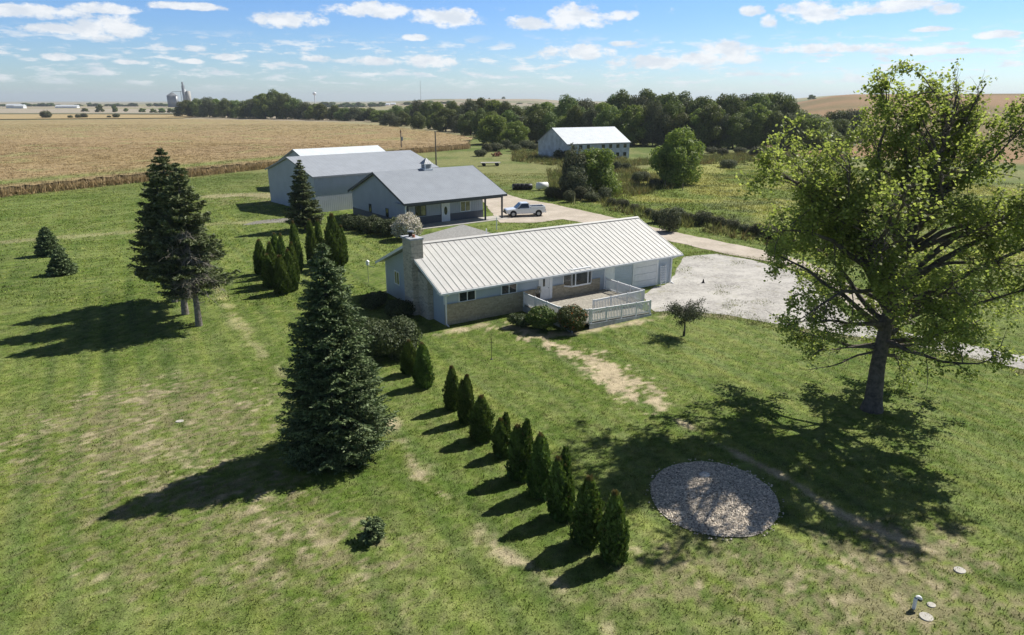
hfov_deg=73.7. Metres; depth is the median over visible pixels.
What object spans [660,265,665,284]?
lattice panel
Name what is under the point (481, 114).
broadleaf tree
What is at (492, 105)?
broadleaf tree
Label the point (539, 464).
arborvitae
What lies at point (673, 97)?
broadleaf tree
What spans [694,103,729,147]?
broadleaf tree
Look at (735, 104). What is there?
broadleaf tree
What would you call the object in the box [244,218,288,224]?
path
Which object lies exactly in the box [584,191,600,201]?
brush shrub
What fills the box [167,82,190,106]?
grain elevator
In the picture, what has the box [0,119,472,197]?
cornfield
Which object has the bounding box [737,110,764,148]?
broadleaf tree
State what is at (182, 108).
broadleaf tree
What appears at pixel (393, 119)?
broadleaf tree
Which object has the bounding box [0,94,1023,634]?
ground
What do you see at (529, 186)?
wrapped bale
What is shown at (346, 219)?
shrub
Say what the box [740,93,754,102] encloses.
broadleaf tree
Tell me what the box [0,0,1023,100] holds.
sky
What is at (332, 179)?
machine shed
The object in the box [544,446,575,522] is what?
arborvitae
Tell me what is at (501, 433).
arborvitae
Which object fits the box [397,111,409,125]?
broadleaf tree
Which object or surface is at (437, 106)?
broadleaf tree
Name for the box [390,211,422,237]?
flowering shrub
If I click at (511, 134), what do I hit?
broadleaf tree
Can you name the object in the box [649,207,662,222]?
brush shrub
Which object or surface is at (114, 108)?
distant tree
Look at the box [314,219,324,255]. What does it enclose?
arborvitae
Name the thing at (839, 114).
broadleaf tree
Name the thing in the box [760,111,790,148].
broadleaf tree
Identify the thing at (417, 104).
broadleaf tree
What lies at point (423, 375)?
arborvitae
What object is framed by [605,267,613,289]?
side door
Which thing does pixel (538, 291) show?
potted plant
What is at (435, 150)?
utility pole
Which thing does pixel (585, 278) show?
bay window
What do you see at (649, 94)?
broadleaf tree
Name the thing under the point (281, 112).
broadleaf tree
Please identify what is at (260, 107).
broadleaf tree
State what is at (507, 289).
window
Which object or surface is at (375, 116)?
broadleaf tree
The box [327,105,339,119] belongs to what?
broadleaf tree
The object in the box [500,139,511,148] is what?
brush shrub
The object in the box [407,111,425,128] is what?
broadleaf tree
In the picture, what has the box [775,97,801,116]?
broadleaf tree
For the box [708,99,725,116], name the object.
broadleaf tree
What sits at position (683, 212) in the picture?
brush shrub
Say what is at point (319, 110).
broadleaf tree
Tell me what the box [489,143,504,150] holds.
brush shrub
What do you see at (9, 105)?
farm building
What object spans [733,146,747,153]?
brush shrub
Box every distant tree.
[94,105,104,111]
[111,105,117,111]
[367,102,377,106]
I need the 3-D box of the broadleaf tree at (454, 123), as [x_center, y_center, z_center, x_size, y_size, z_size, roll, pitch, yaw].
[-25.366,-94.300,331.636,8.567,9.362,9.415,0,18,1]
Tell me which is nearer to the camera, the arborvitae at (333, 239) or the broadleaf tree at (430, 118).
the arborvitae at (333, 239)
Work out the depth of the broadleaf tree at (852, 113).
254.50 m
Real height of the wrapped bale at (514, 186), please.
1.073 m
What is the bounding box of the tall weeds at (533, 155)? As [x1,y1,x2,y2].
[510,147,823,252]
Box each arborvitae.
[252,238,265,274]
[261,253,273,287]
[264,241,276,266]
[270,232,277,256]
[272,254,292,294]
[276,232,285,256]
[283,249,298,291]
[286,241,299,284]
[289,220,303,272]
[304,219,318,265]
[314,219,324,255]
[323,212,346,267]
[339,224,348,261]
[400,339,415,375]
[412,341,434,388]
[441,365,458,410]
[456,373,474,424]
[467,394,494,443]
[490,412,511,458]
[504,418,533,481]
[526,431,552,499]
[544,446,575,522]
[567,473,604,551]
[596,489,630,566]
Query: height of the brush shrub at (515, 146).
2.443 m
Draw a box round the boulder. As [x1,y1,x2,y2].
[699,472,709,477]
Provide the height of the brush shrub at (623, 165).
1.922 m
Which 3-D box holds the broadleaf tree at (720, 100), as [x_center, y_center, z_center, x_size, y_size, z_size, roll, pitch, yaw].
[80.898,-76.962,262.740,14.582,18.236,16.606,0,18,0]
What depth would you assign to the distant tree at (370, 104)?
1565.33 m
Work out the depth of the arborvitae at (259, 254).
61.06 m
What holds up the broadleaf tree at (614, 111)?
on the ground at (904, 588)
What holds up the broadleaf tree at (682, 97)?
on the ground at (904, 588)
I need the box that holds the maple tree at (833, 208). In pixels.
[735,54,1023,415]
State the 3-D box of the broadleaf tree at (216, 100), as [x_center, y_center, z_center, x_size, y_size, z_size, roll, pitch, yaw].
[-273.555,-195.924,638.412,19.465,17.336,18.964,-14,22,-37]
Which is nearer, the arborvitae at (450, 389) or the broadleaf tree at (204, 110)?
the arborvitae at (450, 389)
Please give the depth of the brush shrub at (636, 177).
129.51 m
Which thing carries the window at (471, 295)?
in the ranch house
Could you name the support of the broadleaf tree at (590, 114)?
on the ground at (904, 588)
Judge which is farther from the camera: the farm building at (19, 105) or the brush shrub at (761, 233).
the farm building at (19, 105)
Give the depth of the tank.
118.83 m
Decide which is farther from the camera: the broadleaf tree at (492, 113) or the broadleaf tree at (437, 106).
the broadleaf tree at (437, 106)
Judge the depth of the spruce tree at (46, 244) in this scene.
68.55 m
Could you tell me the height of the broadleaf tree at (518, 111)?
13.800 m
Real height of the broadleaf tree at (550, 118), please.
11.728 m
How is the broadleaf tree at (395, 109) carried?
on the ground at (904, 588)
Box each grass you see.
[0,173,1023,305]
[581,160,1023,272]
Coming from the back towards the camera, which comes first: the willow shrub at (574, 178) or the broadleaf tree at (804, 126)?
the broadleaf tree at (804, 126)
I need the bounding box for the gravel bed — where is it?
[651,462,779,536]
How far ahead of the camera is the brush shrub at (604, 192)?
106.96 m
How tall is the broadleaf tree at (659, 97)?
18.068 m
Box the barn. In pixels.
[537,127,630,158]
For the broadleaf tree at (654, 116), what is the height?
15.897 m
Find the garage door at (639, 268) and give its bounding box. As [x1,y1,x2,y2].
[633,260,656,287]
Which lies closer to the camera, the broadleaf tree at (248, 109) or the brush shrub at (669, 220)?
the brush shrub at (669, 220)
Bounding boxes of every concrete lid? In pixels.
[919,612,933,621]
[927,602,935,607]
[953,566,965,573]
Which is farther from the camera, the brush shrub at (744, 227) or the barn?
the barn
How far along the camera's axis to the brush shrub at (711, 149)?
201.76 m
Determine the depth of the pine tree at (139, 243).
50.82 m
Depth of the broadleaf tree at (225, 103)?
609.34 m
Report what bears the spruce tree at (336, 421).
on the ground at (904, 588)
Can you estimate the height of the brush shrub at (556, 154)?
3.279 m
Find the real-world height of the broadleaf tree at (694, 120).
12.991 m
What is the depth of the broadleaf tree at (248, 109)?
589.86 m
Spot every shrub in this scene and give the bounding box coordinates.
[39,110,51,117]
[340,213,362,229]
[353,214,382,233]
[355,314,422,360]
[358,290,388,309]
[371,216,396,236]
[384,298,415,318]
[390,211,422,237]
[474,149,486,155]
[481,143,492,151]
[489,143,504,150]
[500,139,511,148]
[506,312,530,326]
[508,144,521,150]
[518,138,532,148]
[524,304,557,329]
[528,143,537,149]
[543,186,561,197]
[552,148,562,158]
[554,189,564,198]
[554,304,588,331]
[558,165,594,197]
[560,143,587,190]
[563,188,575,201]
[574,185,586,199]
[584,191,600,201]
[598,184,611,198]
[606,197,616,205]
[613,160,621,169]
[615,198,629,207]
[621,162,630,168]
[629,203,639,209]
[631,171,643,182]
[640,171,650,180]
[642,208,653,215]
[648,177,661,186]
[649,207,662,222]
[657,206,681,231]
[671,206,687,216]
[681,212,693,218]
[692,209,713,224]
[704,147,716,153]
[710,214,724,226]
[716,148,728,155]
[719,159,737,167]
[722,217,740,230]
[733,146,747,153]
[738,223,749,232]
[747,222,763,235]
[748,146,763,154]
[758,224,772,238]
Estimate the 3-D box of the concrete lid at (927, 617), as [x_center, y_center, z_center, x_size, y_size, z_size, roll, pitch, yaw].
[12.619,9.129,20.802,0.440,0.055,0.396,-4,21,-23]
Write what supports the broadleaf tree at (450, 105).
on the ground at (904, 588)
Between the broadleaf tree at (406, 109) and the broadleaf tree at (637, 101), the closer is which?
the broadleaf tree at (637, 101)
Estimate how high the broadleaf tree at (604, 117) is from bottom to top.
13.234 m
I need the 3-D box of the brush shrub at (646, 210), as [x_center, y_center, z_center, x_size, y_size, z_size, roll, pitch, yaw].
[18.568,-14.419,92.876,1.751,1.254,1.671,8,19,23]
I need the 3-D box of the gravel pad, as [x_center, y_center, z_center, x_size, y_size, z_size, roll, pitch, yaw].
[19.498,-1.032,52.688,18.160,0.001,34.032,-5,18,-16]
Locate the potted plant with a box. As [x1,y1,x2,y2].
[535,286,540,299]
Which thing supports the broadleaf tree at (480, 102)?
on the ground at (904, 588)
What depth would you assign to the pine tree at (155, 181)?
47.12 m
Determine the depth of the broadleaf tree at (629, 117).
234.34 m
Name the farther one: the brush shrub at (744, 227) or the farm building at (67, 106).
the farm building at (67, 106)
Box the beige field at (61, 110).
[0,109,171,112]
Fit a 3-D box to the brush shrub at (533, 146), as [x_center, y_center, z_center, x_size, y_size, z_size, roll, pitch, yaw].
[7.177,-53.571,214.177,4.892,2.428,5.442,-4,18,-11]
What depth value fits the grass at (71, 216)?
88.53 m
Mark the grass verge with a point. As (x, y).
(88, 113)
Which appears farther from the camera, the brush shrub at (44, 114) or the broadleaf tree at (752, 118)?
the brush shrub at (44, 114)
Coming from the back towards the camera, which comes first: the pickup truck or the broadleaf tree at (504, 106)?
the broadleaf tree at (504, 106)
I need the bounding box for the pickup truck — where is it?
[503,201,545,216]
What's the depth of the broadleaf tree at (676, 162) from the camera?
123.33 m
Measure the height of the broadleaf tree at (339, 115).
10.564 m
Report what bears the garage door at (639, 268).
in the ranch house
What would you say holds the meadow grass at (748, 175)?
on the ground at (904, 588)
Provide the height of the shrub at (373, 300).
1.300 m
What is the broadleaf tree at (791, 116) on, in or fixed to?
on the ground at (904, 588)
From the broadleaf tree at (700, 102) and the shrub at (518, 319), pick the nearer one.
the shrub at (518, 319)
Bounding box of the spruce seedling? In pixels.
[359,515,386,544]
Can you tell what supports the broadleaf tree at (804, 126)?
on the ground at (904, 588)
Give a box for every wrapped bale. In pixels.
[512,183,518,189]
[521,183,526,189]
[525,183,532,189]
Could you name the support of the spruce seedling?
on the ground at (904, 588)
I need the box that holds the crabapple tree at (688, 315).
[660,296,708,335]
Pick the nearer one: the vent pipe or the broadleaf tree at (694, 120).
the vent pipe
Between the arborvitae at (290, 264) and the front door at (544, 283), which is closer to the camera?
the front door at (544, 283)
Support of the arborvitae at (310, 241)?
on the ground at (904, 588)
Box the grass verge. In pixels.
[0,113,172,113]
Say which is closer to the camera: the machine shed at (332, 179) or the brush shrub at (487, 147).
the machine shed at (332, 179)
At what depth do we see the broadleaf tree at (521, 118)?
265.78 m
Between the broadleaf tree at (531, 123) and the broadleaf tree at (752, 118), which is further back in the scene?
the broadleaf tree at (531, 123)
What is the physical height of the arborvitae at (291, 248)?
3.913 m
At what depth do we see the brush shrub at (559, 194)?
108.43 m
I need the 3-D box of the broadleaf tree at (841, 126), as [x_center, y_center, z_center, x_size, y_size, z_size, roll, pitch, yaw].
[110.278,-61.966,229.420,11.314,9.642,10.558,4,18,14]
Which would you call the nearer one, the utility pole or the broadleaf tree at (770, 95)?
the utility pole
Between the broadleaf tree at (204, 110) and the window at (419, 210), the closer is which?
the window at (419, 210)
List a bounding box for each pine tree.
[127,163,177,302]
[129,148,221,314]
[146,162,240,326]
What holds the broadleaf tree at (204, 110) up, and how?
on the ground at (904, 588)
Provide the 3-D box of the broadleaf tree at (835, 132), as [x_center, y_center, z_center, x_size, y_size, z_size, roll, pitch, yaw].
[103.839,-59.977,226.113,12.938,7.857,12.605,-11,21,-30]
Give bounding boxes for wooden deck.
[523,277,651,332]
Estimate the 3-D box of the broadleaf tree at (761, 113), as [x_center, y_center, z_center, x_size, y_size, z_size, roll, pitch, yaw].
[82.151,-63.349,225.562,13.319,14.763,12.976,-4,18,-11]
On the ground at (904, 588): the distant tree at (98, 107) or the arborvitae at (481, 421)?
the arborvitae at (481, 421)
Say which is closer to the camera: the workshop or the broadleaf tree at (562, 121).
the workshop
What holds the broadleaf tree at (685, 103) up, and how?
on the ground at (904, 588)
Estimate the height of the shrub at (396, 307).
1.274 m
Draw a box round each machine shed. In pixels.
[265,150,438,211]
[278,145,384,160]
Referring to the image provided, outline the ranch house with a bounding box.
[375,216,683,326]
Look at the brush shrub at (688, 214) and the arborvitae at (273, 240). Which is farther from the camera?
the brush shrub at (688, 214)
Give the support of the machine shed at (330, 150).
on the ground at (904, 588)
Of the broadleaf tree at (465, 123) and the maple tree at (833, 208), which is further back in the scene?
the broadleaf tree at (465, 123)
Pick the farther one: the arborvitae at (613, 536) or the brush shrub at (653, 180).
the brush shrub at (653, 180)
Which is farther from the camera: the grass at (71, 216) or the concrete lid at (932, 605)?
the grass at (71, 216)
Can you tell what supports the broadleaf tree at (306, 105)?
on the ground at (904, 588)
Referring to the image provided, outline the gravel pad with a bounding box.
[644,254,1023,368]
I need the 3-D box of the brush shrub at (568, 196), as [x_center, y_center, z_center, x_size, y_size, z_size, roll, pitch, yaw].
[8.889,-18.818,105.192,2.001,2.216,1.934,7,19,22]
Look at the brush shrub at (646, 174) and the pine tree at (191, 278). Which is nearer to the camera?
the pine tree at (191, 278)
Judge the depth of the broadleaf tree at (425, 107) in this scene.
419.15 m
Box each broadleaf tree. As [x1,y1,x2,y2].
[173,100,199,116]
[186,98,208,116]
[198,97,218,116]
[209,98,219,115]
[215,98,234,117]
[224,100,240,117]
[233,99,256,117]
[243,97,266,118]
[251,93,277,118]
[264,89,280,118]
[270,93,291,118]
[282,98,306,118]
[287,101,312,118]
[304,103,319,118]
[311,103,329,119]
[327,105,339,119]
[333,107,348,120]
[343,106,365,120]
[363,107,375,119]
[368,110,381,121]
[378,112,401,126]
[385,105,403,120]
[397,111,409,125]
[398,104,412,114]
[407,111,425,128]
[409,99,422,116]
[419,101,431,125]
[425,112,437,129]
[427,101,443,121]
[430,107,455,131]
[438,100,462,128]
[451,113,460,132]
[455,99,477,116]
[456,111,475,134]
[470,108,486,136]
[474,97,486,112]
[476,114,507,143]
[484,99,499,113]
[487,111,499,115]
[494,101,510,115]
[500,121,530,144]
[501,110,519,127]
[506,105,526,116]
[514,115,528,132]
[521,108,549,142]
[525,103,548,117]
[536,111,559,139]
[539,102,559,116]
[552,94,586,117]
[556,115,573,127]
[565,105,585,127]
[576,97,594,109]
[577,147,622,195]
[579,107,597,126]
[585,102,616,112]
[592,107,616,127]
[605,94,619,109]
[608,89,632,110]
[609,107,620,126]
[615,104,653,144]
[626,94,649,107]
[627,104,649,144]
[637,88,657,106]
[638,99,670,145]
[648,125,705,186]
[654,94,664,103]
[656,100,678,144]
[659,91,686,114]
[663,112,694,141]
[677,90,692,102]
[680,98,692,113]
[682,108,715,145]
[687,95,713,114]
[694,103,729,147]
[706,113,732,147]
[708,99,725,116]
[715,93,730,105]
[717,112,755,148]
[721,93,746,116]
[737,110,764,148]
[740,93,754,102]
[743,92,775,111]
[744,103,774,147]
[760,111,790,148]
[764,92,782,100]
[766,112,808,148]
[769,91,807,115]
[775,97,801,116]
[784,116,809,148]
[799,117,837,148]
[801,114,833,126]
[812,126,844,146]
[824,109,856,127]
[832,118,854,147]
[844,108,872,140]
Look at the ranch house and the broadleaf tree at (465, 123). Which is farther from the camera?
the broadleaf tree at (465, 123)
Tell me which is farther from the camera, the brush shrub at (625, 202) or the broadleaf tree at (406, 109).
the broadleaf tree at (406, 109)
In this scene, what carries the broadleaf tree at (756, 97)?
on the ground at (904, 588)
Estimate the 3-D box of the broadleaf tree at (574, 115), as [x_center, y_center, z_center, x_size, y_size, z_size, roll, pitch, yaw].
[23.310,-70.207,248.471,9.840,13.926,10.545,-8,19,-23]
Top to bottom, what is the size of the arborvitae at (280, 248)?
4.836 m
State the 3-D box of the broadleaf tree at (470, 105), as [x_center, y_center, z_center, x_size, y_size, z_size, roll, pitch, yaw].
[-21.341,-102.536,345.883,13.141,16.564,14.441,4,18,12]
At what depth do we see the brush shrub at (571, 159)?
110.03 m
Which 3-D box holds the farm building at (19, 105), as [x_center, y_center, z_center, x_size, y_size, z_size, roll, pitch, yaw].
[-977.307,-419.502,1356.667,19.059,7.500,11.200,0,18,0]
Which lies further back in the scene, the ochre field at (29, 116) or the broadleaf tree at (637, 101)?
the ochre field at (29, 116)
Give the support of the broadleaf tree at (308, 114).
on the ground at (904, 588)
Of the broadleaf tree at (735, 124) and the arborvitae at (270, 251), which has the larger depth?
the broadleaf tree at (735, 124)
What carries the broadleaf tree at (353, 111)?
on the ground at (904, 588)
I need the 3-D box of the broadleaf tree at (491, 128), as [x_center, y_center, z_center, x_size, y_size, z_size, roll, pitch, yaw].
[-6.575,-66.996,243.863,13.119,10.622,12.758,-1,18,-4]
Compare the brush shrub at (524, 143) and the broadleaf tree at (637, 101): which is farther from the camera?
the broadleaf tree at (637, 101)
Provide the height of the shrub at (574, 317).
2.010 m
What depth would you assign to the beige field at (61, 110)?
948.14 m
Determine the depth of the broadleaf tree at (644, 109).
238.82 m
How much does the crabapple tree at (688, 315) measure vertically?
2.760 m
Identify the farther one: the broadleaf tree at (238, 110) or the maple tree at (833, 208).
the broadleaf tree at (238, 110)
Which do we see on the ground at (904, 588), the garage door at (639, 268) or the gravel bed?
the gravel bed
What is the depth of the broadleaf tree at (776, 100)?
256.12 m
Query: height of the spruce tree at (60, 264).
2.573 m
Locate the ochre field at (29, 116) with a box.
[0,114,193,118]
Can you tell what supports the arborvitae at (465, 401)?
on the ground at (904, 588)
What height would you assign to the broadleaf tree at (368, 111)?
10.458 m
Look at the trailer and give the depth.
163.41 m
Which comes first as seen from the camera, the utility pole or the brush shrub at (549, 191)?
the brush shrub at (549, 191)
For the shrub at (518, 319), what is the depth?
46.93 m
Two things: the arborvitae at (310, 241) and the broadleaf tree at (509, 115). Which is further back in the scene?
the broadleaf tree at (509, 115)
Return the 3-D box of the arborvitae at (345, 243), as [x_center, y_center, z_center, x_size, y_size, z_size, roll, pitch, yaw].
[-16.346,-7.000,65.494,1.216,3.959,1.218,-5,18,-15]
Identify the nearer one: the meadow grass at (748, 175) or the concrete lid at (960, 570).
the concrete lid at (960, 570)
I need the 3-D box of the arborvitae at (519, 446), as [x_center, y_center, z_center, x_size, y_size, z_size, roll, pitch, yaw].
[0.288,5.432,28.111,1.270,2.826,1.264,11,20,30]
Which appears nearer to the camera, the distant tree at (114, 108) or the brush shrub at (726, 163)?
the brush shrub at (726, 163)
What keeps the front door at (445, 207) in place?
in the workshop
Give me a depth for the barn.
182.43 m
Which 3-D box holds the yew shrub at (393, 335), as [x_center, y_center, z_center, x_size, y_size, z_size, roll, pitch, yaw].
[-7.708,1.179,41.928,4.432,2.449,4.627,0,18,0]
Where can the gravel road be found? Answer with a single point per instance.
(554, 212)
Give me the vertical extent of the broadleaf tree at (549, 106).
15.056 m
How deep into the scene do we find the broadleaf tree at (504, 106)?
307.01 m
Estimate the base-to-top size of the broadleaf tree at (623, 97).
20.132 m
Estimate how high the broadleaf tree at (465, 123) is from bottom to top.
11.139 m
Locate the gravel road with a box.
[483,194,920,324]
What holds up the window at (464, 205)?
in the workshop
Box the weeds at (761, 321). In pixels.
[646,250,1023,373]
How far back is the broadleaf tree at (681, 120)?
229.16 m
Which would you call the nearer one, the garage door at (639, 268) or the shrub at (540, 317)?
the shrub at (540, 317)
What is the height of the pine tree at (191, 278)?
11.305 m
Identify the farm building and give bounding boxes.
[6,104,14,107]
[14,104,26,107]
[55,105,79,107]
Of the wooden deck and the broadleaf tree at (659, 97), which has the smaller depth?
the wooden deck
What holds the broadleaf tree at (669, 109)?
on the ground at (904, 588)
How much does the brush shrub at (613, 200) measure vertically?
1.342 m
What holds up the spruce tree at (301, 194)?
on the ground at (904, 588)
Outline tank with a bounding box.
[536,182,548,190]
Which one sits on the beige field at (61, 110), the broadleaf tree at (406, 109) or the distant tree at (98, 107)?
the distant tree at (98, 107)
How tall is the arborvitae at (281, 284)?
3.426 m
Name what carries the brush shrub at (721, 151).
on the ground at (904, 588)
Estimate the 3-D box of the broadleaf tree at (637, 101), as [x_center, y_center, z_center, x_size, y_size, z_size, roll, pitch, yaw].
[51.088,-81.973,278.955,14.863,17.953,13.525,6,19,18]
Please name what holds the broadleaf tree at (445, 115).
on the ground at (904, 588)
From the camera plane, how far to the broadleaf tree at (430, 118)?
362.41 m
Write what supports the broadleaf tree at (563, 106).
on the ground at (904, 588)
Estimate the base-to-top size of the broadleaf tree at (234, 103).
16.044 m
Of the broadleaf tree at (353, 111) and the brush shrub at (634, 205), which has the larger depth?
the broadleaf tree at (353, 111)
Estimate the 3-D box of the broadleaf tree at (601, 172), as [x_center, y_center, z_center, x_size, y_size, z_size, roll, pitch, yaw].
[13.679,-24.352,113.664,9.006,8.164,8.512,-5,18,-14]
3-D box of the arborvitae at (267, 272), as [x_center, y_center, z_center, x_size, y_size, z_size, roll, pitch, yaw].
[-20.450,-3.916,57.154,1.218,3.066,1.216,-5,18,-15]
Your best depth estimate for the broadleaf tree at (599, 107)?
270.72 m
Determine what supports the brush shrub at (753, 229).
on the ground at (904, 588)
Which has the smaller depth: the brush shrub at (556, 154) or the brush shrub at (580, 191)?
the brush shrub at (580, 191)
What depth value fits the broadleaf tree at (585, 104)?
285.14 m
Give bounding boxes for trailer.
[480,162,500,165]
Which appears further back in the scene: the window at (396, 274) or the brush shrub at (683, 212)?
the brush shrub at (683, 212)
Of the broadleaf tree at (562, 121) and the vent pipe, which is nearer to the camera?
the vent pipe
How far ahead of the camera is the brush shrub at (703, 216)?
85.39 m
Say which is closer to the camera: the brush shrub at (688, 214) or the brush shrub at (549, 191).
the brush shrub at (688, 214)
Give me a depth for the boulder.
28.45 m
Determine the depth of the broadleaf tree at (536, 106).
290.43 m
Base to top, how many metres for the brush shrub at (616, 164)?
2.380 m
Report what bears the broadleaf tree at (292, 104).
on the ground at (904, 588)
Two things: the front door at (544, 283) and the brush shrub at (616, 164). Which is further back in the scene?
the brush shrub at (616, 164)
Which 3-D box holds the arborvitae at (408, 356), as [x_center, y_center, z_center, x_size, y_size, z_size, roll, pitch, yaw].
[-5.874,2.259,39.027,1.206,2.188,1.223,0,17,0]
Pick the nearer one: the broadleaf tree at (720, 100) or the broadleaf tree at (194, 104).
the broadleaf tree at (720, 100)
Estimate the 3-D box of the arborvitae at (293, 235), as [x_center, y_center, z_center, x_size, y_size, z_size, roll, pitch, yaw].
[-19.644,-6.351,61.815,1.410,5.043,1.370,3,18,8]
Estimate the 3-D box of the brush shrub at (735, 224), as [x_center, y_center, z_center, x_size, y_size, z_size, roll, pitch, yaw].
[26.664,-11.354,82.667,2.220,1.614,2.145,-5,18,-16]
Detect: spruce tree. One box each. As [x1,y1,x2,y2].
[32,226,66,256]
[44,247,78,275]
[274,242,399,474]
[283,160,324,229]
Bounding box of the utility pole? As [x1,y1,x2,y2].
[434,131,436,164]
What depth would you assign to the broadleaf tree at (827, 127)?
217.85 m
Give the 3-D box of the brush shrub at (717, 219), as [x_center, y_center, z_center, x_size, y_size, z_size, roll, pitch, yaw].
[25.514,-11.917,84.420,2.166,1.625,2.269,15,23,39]
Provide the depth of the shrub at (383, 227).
78.61 m
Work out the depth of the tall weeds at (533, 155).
135.75 m
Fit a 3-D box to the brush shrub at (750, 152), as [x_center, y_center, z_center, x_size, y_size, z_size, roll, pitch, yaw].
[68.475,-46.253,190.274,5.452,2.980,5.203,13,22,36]
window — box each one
[394,270,399,285]
[415,205,426,216]
[458,290,475,302]
[460,201,470,211]
[501,284,516,294]
[563,266,591,286]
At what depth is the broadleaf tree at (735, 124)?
220.44 m
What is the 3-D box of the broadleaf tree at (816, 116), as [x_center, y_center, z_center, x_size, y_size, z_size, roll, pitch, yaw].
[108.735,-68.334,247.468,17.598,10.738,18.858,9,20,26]
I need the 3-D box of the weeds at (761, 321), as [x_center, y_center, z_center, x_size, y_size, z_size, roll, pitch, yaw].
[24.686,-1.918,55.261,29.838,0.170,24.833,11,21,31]
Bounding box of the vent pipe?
[912,595,922,609]
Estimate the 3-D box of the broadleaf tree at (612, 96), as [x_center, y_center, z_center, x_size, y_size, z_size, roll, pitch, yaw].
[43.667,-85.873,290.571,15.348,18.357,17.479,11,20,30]
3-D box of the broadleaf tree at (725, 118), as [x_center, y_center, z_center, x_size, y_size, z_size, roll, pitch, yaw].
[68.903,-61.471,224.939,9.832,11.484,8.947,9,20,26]
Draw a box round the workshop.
[348,158,509,228]
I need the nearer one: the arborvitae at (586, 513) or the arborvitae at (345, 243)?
the arborvitae at (586, 513)
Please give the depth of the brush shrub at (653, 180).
122.67 m
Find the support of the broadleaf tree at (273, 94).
on the ground at (904, 588)
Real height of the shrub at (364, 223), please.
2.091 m
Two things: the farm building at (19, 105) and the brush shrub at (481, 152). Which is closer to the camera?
the brush shrub at (481, 152)
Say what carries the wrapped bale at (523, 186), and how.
on the ground at (904, 588)
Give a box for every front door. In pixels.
[442,204,448,221]
[540,278,548,299]

